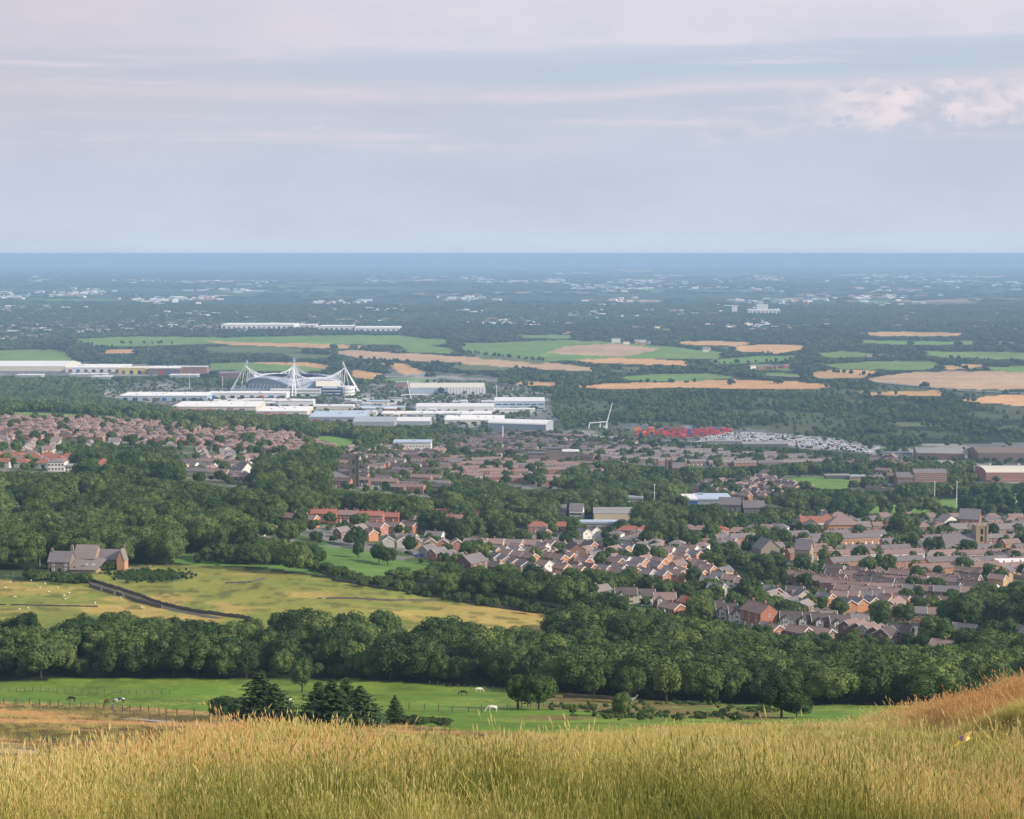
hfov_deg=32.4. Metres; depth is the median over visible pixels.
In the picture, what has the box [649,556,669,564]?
detached house
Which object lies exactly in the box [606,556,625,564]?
detached house
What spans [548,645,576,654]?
broadleaf tree
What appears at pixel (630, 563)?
detached house
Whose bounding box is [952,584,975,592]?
semi detached house
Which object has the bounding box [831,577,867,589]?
short terrace
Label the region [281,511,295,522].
semi detached house
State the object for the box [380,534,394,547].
detached house
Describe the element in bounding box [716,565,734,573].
detached house
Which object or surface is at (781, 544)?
short terrace
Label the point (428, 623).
broadleaf tree
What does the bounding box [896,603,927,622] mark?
semi detached house
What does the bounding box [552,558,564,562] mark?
detached house
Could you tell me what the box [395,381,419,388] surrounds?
hotel
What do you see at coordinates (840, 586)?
semi detached house
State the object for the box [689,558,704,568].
detached house
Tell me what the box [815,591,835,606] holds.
detached house
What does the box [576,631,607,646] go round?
broadleaf tree
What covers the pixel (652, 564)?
detached house
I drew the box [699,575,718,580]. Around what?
detached house
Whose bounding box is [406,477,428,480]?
terraced row
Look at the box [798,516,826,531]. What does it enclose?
retirement flats
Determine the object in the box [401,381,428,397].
footbridge
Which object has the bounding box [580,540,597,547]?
detached house
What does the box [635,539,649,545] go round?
detached house
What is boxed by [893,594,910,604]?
detached house
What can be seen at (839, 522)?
retirement flats
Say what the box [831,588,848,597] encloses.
detached house
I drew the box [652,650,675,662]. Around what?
broadleaf tree
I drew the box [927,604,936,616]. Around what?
semi detached house
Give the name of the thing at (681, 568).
detached house
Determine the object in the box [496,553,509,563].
detached house
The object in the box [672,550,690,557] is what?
detached house
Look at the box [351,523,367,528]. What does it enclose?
detached house
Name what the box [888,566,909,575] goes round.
semi detached house
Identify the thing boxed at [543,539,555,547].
detached house
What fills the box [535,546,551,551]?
detached house
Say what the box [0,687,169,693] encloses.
fence
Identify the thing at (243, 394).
retail shed
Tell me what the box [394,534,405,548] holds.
detached house
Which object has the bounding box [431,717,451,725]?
bush
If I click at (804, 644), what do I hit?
broadleaf tree
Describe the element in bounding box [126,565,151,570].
stone wall
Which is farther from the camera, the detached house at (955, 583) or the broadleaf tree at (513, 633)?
the detached house at (955, 583)
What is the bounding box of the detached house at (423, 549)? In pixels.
[417,543,435,557]
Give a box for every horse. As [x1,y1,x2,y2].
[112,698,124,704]
[484,705,497,712]
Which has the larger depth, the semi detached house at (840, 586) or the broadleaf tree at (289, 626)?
the semi detached house at (840, 586)
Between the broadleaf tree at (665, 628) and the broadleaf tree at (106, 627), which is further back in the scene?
the broadleaf tree at (665, 628)
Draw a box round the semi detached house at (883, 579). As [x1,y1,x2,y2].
[870,575,894,582]
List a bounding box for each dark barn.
[751,537,780,555]
[794,539,813,562]
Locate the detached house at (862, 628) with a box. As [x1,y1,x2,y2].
[855,621,876,635]
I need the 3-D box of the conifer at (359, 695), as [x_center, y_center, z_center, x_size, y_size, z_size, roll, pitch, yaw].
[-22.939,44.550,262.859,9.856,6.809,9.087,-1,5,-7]
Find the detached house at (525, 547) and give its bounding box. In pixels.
[522,545,534,550]
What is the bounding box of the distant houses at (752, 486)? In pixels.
[0,401,1023,548]
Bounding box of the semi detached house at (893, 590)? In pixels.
[880,585,908,594]
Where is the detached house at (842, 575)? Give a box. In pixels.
[830,573,847,577]
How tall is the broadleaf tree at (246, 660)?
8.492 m
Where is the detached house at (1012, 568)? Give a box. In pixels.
[1003,563,1017,576]
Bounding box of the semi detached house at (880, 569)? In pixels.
[872,565,886,572]
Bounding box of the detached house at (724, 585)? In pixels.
[706,581,727,594]
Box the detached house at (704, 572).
[698,569,709,580]
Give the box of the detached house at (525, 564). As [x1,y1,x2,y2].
[522,561,542,570]
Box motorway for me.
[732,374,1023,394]
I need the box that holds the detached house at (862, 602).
[851,595,868,611]
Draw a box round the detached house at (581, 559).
[573,555,592,562]
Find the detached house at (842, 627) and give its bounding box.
[837,618,858,635]
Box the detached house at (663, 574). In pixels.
[653,568,670,579]
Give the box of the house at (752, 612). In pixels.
[739,598,777,625]
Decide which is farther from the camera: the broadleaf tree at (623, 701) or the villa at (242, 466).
the villa at (242, 466)
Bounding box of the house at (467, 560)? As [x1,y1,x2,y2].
[454,550,488,572]
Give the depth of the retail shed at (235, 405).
2675.75 m
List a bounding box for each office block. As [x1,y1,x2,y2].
[148,366,181,374]
[180,365,208,373]
[494,397,544,409]
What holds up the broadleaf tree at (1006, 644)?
on the ground at (208, 588)
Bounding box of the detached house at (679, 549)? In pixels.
[674,547,688,552]
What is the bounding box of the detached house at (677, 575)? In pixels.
[667,568,685,582]
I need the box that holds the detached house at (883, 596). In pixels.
[876,592,892,600]
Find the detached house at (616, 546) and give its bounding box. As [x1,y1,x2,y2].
[605,544,621,548]
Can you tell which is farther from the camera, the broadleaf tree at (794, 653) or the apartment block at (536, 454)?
the apartment block at (536, 454)
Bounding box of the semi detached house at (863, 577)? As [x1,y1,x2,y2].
[851,573,871,581]
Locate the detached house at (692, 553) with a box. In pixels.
[687,548,702,558]
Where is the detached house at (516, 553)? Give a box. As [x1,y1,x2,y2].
[509,549,524,558]
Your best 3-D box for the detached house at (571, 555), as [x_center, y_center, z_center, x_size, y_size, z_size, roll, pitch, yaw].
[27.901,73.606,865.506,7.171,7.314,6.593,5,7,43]
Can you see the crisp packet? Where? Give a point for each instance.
(967, 736)
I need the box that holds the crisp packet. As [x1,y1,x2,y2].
[954,731,969,746]
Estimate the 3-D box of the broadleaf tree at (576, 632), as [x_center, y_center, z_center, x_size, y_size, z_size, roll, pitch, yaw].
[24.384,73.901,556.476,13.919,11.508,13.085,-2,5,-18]
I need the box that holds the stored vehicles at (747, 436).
[690,432,847,443]
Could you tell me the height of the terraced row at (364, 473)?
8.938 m
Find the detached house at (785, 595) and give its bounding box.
[777,592,790,598]
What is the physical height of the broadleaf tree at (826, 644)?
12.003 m
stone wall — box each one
[0,604,97,606]
[89,584,161,607]
[92,579,250,618]
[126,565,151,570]
[225,577,264,583]
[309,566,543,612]
[317,597,436,600]
[563,694,612,699]
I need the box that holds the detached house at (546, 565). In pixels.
[535,558,553,571]
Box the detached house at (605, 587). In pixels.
[596,583,612,593]
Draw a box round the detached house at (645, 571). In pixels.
[639,567,655,576]
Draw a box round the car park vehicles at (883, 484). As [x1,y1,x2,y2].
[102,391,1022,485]
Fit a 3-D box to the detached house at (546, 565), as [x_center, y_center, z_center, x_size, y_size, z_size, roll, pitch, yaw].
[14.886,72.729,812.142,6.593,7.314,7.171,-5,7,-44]
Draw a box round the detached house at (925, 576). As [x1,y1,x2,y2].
[912,573,928,578]
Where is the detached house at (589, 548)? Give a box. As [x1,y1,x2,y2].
[582,545,593,553]
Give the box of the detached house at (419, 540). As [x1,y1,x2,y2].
[411,535,422,548]
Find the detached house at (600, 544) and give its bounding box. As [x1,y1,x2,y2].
[596,541,603,548]
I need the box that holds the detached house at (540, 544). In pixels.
[534,541,551,547]
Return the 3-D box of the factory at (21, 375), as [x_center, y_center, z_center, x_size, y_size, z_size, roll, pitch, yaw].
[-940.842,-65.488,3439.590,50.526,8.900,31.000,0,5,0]
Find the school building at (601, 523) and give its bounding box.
[580,520,627,526]
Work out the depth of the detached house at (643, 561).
864.22 m
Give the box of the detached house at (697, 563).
[692,560,710,567]
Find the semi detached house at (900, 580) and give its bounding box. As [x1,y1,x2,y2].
[894,577,905,582]
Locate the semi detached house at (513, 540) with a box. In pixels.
[504,537,524,545]
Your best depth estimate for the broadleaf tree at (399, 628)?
539.38 m
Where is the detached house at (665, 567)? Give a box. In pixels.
[661,565,677,569]
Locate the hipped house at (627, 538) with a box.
[619,533,635,543]
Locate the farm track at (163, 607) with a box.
[82,581,223,617]
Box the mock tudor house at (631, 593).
[614,584,637,604]
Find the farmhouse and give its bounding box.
[47,544,128,572]
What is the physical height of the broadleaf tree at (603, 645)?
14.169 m
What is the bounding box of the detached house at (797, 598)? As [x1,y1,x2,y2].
[786,595,802,601]
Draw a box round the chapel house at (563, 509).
[558,504,566,515]
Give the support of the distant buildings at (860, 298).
on the ground at (208, 588)
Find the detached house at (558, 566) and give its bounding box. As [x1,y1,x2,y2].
[552,561,570,571]
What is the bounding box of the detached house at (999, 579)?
[987,573,1008,585]
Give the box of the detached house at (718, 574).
[709,569,727,580]
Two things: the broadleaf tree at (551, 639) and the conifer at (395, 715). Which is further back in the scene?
the broadleaf tree at (551, 639)
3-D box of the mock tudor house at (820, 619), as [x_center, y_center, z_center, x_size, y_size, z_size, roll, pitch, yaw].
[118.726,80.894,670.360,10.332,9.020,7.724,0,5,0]
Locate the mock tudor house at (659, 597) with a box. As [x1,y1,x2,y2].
[652,590,676,608]
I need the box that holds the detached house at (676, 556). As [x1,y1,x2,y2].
[672,554,690,560]
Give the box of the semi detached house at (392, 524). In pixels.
[383,519,404,534]
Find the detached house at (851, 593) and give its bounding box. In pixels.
[844,589,860,598]
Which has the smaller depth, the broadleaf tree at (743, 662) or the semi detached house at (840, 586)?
the broadleaf tree at (743, 662)
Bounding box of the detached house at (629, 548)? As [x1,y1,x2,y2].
[619,544,631,551]
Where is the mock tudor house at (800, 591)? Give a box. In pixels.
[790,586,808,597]
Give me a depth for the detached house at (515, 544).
891.36 m
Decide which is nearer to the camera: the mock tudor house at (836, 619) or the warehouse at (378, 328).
the mock tudor house at (836, 619)
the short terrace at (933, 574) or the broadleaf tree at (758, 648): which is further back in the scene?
the short terrace at (933, 574)
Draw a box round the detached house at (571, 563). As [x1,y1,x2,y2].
[568,560,581,565]
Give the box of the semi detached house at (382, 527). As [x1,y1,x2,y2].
[365,520,387,535]
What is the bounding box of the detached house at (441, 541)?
[437,537,448,546]
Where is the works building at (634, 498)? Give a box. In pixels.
[628,495,643,502]
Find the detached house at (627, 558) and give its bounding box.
[615,554,631,560]
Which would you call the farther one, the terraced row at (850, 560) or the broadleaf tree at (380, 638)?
the terraced row at (850, 560)
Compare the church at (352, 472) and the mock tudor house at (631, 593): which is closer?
the mock tudor house at (631, 593)
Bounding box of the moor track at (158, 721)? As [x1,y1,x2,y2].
[120,718,225,726]
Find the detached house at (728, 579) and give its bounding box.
[720,572,739,587]
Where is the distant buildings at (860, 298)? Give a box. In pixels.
[0,264,1023,339]
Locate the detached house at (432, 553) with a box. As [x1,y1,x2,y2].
[427,546,446,560]
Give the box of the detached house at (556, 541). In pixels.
[552,540,566,546]
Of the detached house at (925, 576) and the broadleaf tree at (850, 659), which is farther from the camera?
the detached house at (925, 576)
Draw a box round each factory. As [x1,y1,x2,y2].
[0,361,80,370]
[15,373,44,377]
[65,364,132,371]
[69,373,107,376]
[91,375,113,378]
[118,366,150,373]
[169,373,199,377]
[681,494,697,504]
[693,492,730,504]
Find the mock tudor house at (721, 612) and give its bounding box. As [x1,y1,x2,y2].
[715,600,737,620]
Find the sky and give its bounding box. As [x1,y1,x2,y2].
[0,0,1023,257]
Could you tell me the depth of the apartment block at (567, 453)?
1764.34 m
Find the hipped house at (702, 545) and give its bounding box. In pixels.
[695,539,709,551]
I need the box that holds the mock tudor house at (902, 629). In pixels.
[887,622,915,642]
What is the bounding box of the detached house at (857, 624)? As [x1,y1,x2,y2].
[847,619,867,630]
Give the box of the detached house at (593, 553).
[587,550,599,556]
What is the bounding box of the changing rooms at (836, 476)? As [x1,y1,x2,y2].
[823,474,849,478]
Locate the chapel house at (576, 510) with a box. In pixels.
[569,503,584,517]
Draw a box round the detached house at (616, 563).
[611,562,627,566]
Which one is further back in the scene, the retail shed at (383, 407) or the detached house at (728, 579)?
the retail shed at (383, 407)
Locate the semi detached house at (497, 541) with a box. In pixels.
[488,536,504,545]
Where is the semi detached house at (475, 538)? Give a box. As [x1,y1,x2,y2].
[463,536,487,541]
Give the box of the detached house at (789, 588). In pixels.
[785,583,803,595]
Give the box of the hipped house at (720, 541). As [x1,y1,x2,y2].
[715,537,726,545]
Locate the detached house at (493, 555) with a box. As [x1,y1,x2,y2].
[488,551,499,560]
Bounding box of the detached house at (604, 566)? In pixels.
[595,563,610,571]
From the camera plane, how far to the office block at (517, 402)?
2725.96 m
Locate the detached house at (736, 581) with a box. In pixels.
[733,577,748,586]
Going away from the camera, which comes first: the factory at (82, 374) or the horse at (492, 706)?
the horse at (492, 706)
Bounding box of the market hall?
[935,514,958,522]
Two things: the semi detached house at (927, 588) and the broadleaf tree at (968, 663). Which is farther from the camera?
the semi detached house at (927, 588)
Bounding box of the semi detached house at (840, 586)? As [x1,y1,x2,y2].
[833,582,856,589]
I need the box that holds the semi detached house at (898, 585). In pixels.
[893,581,907,587]
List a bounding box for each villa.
[47,458,67,471]
[64,464,73,472]
[98,458,107,465]
[234,461,252,472]
[719,497,740,512]
[742,500,764,514]
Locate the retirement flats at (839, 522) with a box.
[824,515,858,532]
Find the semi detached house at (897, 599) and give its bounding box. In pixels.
[888,596,906,604]
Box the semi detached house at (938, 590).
[933,583,960,596]
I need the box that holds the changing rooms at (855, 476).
[849,474,865,479]
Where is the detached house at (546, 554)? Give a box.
[543,551,552,559]
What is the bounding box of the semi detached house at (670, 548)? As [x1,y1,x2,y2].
[657,544,675,551]
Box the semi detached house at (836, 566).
[822,562,845,573]
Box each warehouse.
[221,323,298,328]
[298,324,317,327]
[318,325,355,329]
[354,326,401,330]
[488,418,553,432]
[732,306,736,311]
[747,309,779,313]
[756,304,767,308]
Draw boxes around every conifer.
[226,669,290,722]
[245,683,304,722]
[295,681,330,720]
[303,679,363,727]
[338,678,356,705]
[344,686,388,727]
[384,695,406,724]
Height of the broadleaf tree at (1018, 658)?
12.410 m
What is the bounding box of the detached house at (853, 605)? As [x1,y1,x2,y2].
[841,596,858,612]
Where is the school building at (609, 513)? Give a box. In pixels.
[592,507,631,519]
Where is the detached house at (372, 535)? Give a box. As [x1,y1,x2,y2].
[364,527,377,540]
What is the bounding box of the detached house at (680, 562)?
[668,557,687,567]
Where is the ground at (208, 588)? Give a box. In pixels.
[0,254,1023,818]
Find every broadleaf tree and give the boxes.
[0,626,30,669]
[14,624,49,659]
[17,637,65,678]
[24,628,79,650]
[55,617,98,650]
[76,612,92,620]
[81,631,105,657]
[91,637,105,660]
[96,621,126,634]
[98,610,139,621]
[98,630,146,674]
[103,614,132,630]
[119,645,157,676]
[126,617,161,631]
[132,624,173,671]
[138,616,165,622]
[147,631,192,676]
[157,626,203,671]
[158,620,181,630]
[179,619,217,638]
[181,629,213,675]
[205,642,242,676]
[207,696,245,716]
[208,620,222,634]
[209,633,240,647]
[218,620,258,642]
[218,636,238,670]
[219,625,236,635]
[234,649,259,678]
[238,639,259,672]
[267,631,303,658]
[273,609,310,631]
[273,640,301,657]
[278,619,311,634]
[289,629,310,645]
[289,658,313,691]
[298,611,338,628]
[299,607,322,613]
[308,626,329,644]
[312,624,351,665]
[313,638,345,666]
[329,566,340,576]
[334,609,368,627]
[337,637,352,662]
[342,641,364,675]
[343,622,378,643]
[346,627,375,647]
[351,650,386,678]
[352,540,363,557]
[368,610,401,629]
[369,543,385,562]
[370,636,409,681]
[373,633,395,646]
[376,627,401,639]
[378,547,396,564]
[390,630,440,676]
[392,625,406,632]
[403,633,449,680]
[420,615,469,633]
[422,623,462,648]
[452,636,481,669]
[460,621,484,629]
[461,627,470,638]
[463,624,497,644]
[466,639,503,677]
[479,650,495,682]
[487,645,526,686]
[489,625,523,641]
[495,636,515,646]
[506,674,525,708]
[514,625,543,641]
[514,642,537,654]
[518,673,558,709]
[522,654,534,671]
[523,638,540,644]
[528,645,558,658]
[529,650,559,676]
[535,656,568,690]
[536,632,569,648]
[542,628,563,637]
[544,621,559,634]
[544,634,580,648]
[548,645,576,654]
[551,606,604,629]
[551,648,571,657]
[555,614,589,635]
[557,645,610,692]
[565,602,585,607]
[565,604,599,618]
[567,598,604,609]
[571,624,606,638]
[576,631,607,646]
[582,664,605,698]
[592,640,630,651]
[594,606,617,625]
[596,591,629,610]
[596,658,625,695]
[599,631,626,644]
[601,643,634,692]
[606,612,645,643]
[611,691,632,713]
[615,666,646,697]
[616,651,660,697]
[619,640,652,654]
[622,610,650,628]
[633,632,680,649]
[643,622,678,637]
[646,614,677,629]
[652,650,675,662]
[652,656,681,701]
[657,640,697,652]
[668,617,717,634]
[668,627,703,645]
[670,650,695,666]
[672,671,695,699]
[678,662,691,698]
[691,651,742,668]
[694,639,717,651]
[701,620,720,633]
[701,630,730,639]
[706,645,733,655]
[707,619,729,633]
[710,639,722,649]
[716,636,738,647]
[718,665,753,701]
[722,643,747,652]
[727,639,753,647]
[730,646,783,663]
[734,661,747,667]
[740,632,765,648]
[743,657,782,698]
[744,643,786,655]
[748,662,782,679]
[754,652,788,669]
[760,672,804,717]
[766,637,786,646]
[768,635,791,644]
[775,635,820,655]
[777,653,826,668]
[781,649,802,657]
[782,692,813,716]
[789,660,821,686]
[802,663,831,701]
[809,652,827,658]
[812,637,826,646]
[815,653,851,668]
[821,638,843,649]
[821,642,861,656]
[825,663,862,703]
[827,647,863,662]
[836,653,858,667]
[844,642,853,648]
[858,650,890,665]
[860,647,878,654]
[861,652,900,664]
[869,643,892,653]
[877,659,910,702]
[884,651,912,662]
[889,646,918,655]
[902,657,918,664]
[917,614,954,639]
[920,646,940,652]
[921,644,964,660]
[925,649,965,671]
[948,644,972,655]
[950,642,987,653]
[953,626,989,644]
[957,650,978,661]
[961,657,975,672]
[967,645,985,657]
[968,654,983,661]
[974,628,1014,643]
[978,638,1013,649]
[980,649,1016,666]
[982,642,1004,654]
[989,633,1020,642]
[1008,645,1023,656]
[1010,663,1023,672]
[1011,635,1023,646]
[1012,653,1023,661]
[1015,657,1023,669]
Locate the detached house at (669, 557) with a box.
[664,551,673,562]
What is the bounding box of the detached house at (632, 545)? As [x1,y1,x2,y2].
[622,542,634,550]
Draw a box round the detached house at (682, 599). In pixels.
[677,595,688,608]
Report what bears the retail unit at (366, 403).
on the ground at (208, 588)
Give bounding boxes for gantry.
[588,421,607,428]
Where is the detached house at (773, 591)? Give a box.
[767,589,778,595]
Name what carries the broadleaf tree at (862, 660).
on the ground at (208, 588)
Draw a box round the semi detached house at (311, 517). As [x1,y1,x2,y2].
[306,513,319,526]
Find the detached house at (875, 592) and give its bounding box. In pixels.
[867,589,884,596]
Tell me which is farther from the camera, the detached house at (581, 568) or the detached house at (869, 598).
the detached house at (581, 568)
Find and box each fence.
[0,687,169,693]
[3,698,225,716]
[114,710,264,726]
[409,699,563,711]
[429,681,500,691]
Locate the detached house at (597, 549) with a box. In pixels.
[591,548,605,551]
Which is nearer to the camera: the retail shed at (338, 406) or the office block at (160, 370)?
the retail shed at (338, 406)
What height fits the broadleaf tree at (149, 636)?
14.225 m
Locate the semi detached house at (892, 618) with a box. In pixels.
[884,602,896,620]
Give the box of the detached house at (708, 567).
[698,563,716,572]
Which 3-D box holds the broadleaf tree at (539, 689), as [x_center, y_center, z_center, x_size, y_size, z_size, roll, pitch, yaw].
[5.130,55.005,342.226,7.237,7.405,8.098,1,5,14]
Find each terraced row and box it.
[309,507,337,523]
[317,507,360,524]
[332,476,352,489]
[342,470,369,475]
[346,508,384,521]
[362,509,401,521]
[371,476,399,486]
[374,472,401,476]
[400,480,424,483]
[402,481,425,494]
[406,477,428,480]
[432,482,452,489]
[714,531,754,541]
[784,544,833,559]
[792,530,838,543]
[826,553,871,565]
[835,546,878,556]
[839,531,880,543]
[881,546,925,557]
[884,553,924,568]
[909,560,956,573]
[920,531,961,538]
[924,553,967,562]
[957,546,1006,556]
[968,553,1008,560]
[973,558,1001,568]
[988,532,1003,544]
[1001,559,1023,574]
[1004,532,1022,542]
[1010,547,1023,553]
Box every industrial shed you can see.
[705,439,741,444]
[740,441,788,446]
[881,451,912,456]
[913,447,964,459]
[967,447,1023,461]
[994,558,1023,562]
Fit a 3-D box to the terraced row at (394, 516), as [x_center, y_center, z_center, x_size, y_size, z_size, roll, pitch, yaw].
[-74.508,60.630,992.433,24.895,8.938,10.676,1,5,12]
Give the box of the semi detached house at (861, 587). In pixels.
[850,583,879,589]
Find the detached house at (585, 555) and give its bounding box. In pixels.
[575,552,593,561]
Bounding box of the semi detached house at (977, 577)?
[955,571,982,580]
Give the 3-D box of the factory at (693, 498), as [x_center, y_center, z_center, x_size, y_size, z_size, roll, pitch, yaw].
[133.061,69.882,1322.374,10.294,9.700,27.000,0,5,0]
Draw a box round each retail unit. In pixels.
[344,398,356,400]
[361,407,374,409]
[362,402,370,405]
[384,407,396,410]
[390,397,401,402]
[443,413,456,418]
[481,400,494,403]
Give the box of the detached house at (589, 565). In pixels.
[581,562,596,568]
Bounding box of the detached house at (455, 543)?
[450,538,462,550]
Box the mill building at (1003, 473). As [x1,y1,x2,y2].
[975,466,1023,481]
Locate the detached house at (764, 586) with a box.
[761,584,774,588]
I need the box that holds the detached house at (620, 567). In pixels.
[610,563,625,568]
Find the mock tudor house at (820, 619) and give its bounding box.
[810,611,837,627]
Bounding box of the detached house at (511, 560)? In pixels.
[506,556,518,565]
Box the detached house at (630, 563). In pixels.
[624,561,644,566]
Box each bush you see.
[398,714,424,723]
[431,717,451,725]
[670,713,682,720]
[726,711,744,720]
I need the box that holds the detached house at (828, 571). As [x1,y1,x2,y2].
[824,568,842,575]
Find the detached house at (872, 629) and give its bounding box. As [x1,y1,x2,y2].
[864,623,885,636]
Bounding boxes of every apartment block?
[528,451,545,458]
[545,447,562,459]
[562,449,579,459]
[893,472,913,486]
[911,469,946,482]
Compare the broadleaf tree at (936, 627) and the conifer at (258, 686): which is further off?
the broadleaf tree at (936, 627)
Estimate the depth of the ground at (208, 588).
2658.07 m
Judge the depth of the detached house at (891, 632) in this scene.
635.13 m
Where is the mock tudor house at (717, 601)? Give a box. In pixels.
[711,598,724,615]
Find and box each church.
[332,451,358,486]
[665,458,684,471]
[940,521,987,546]
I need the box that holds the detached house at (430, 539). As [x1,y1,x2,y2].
[422,536,436,546]
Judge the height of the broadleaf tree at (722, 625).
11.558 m
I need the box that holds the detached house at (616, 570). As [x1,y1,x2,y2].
[607,567,623,573]
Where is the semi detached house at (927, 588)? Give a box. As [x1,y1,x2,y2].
[916,582,933,595]
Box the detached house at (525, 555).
[519,550,539,560]
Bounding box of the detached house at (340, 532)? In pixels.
[333,526,348,538]
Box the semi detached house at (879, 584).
[868,580,892,587]
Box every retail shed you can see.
[119,392,212,400]
[171,401,264,410]
[210,391,289,398]
[242,398,274,401]
[256,406,313,414]
[278,399,315,405]
[308,411,369,422]
[313,404,354,409]
[329,410,377,415]
[353,416,396,426]
[358,405,405,410]
[366,399,389,403]
[381,411,491,416]
[397,417,431,425]
[416,403,493,412]
[444,415,504,424]
[494,407,534,412]
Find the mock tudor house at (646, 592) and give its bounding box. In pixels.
[637,586,655,605]
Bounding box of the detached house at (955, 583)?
[947,581,961,585]
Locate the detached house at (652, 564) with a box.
[646,559,665,568]
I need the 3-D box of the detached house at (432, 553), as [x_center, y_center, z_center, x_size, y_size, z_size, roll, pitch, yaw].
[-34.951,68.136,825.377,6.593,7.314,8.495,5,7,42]
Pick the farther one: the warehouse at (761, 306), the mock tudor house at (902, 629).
the warehouse at (761, 306)
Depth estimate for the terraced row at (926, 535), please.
1077.47 m
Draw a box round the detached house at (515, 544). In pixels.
[507,542,522,546]
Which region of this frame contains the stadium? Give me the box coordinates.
[230,358,358,395]
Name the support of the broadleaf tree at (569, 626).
on the ground at (208, 588)
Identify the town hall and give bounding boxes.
[958,508,981,522]
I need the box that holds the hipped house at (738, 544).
[726,538,740,548]
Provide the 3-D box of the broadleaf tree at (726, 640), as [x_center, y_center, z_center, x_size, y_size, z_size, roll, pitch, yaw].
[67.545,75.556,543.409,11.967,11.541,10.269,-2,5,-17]
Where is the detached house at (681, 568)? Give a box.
[674,566,687,580]
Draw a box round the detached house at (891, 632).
[873,624,898,644]
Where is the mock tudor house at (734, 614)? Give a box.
[727,605,742,623]
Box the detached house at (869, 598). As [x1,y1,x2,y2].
[864,594,877,603]
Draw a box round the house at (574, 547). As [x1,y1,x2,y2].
[563,539,585,554]
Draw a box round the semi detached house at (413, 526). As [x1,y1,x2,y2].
[401,519,420,533]
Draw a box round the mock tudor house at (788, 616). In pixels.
[779,608,802,627]
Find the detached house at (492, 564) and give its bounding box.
[488,559,502,568]
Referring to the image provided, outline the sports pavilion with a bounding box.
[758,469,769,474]
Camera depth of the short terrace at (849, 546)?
994.72 m
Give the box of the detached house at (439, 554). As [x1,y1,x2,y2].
[437,549,456,561]
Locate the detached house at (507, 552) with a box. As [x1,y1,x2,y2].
[499,548,512,555]
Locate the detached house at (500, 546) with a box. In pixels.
[493,544,508,548]
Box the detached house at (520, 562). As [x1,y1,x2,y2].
[514,558,527,570]
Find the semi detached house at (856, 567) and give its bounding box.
[846,564,867,570]
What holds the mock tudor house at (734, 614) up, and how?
on the ground at (208, 588)
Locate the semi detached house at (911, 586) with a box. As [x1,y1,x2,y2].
[902,582,915,588]
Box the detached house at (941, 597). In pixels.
[939,595,948,600]
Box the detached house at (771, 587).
[765,585,783,592]
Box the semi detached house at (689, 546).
[679,542,700,549]
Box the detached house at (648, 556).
[639,552,651,559]
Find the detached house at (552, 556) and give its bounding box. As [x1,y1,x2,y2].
[548,552,569,561]
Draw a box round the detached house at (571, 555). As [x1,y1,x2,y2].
[564,551,576,560]
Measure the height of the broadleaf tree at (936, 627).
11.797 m
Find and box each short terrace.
[775,540,785,554]
[781,567,814,583]
[794,569,825,585]
[806,573,841,587]
[813,542,825,546]
[819,574,855,590]
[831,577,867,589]
[842,542,875,548]
[843,567,872,577]
[857,569,886,575]
[871,571,902,576]
[877,542,911,548]
[882,572,920,578]
[923,570,960,577]
[926,541,956,554]
[927,547,956,556]
[940,573,974,581]
[953,564,980,573]
[956,577,988,585]
[978,566,1013,582]
[984,549,1011,556]
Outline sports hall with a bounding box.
[409,383,485,393]
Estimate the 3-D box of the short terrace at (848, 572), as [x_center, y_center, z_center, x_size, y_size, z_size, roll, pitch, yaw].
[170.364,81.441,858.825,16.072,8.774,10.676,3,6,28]
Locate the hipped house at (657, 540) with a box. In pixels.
[647,536,663,545]
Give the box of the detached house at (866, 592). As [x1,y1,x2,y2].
[855,587,871,596]
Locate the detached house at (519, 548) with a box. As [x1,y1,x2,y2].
[508,545,523,550]
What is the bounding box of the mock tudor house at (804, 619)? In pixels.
[795,609,820,625]
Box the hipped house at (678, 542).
[668,538,685,546]
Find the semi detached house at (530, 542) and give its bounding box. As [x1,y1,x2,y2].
[523,537,542,545]
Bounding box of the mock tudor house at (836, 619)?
[828,612,851,629]
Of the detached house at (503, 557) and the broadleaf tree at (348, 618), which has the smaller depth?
the broadleaf tree at (348, 618)
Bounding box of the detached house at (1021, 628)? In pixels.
[1017,623,1023,632]
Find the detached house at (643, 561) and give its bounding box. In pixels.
[630,556,648,567]
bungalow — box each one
[396,533,418,536]
[424,529,444,537]
[574,537,587,545]
[657,599,685,613]
[757,619,784,634]
[782,623,812,635]
[806,625,835,638]
[813,608,837,612]
[844,611,869,621]
[929,636,954,645]
[952,620,979,630]
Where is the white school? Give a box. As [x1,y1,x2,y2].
[393,439,431,449]
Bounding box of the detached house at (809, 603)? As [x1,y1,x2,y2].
[799,598,814,611]
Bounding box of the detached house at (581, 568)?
[571,564,585,572]

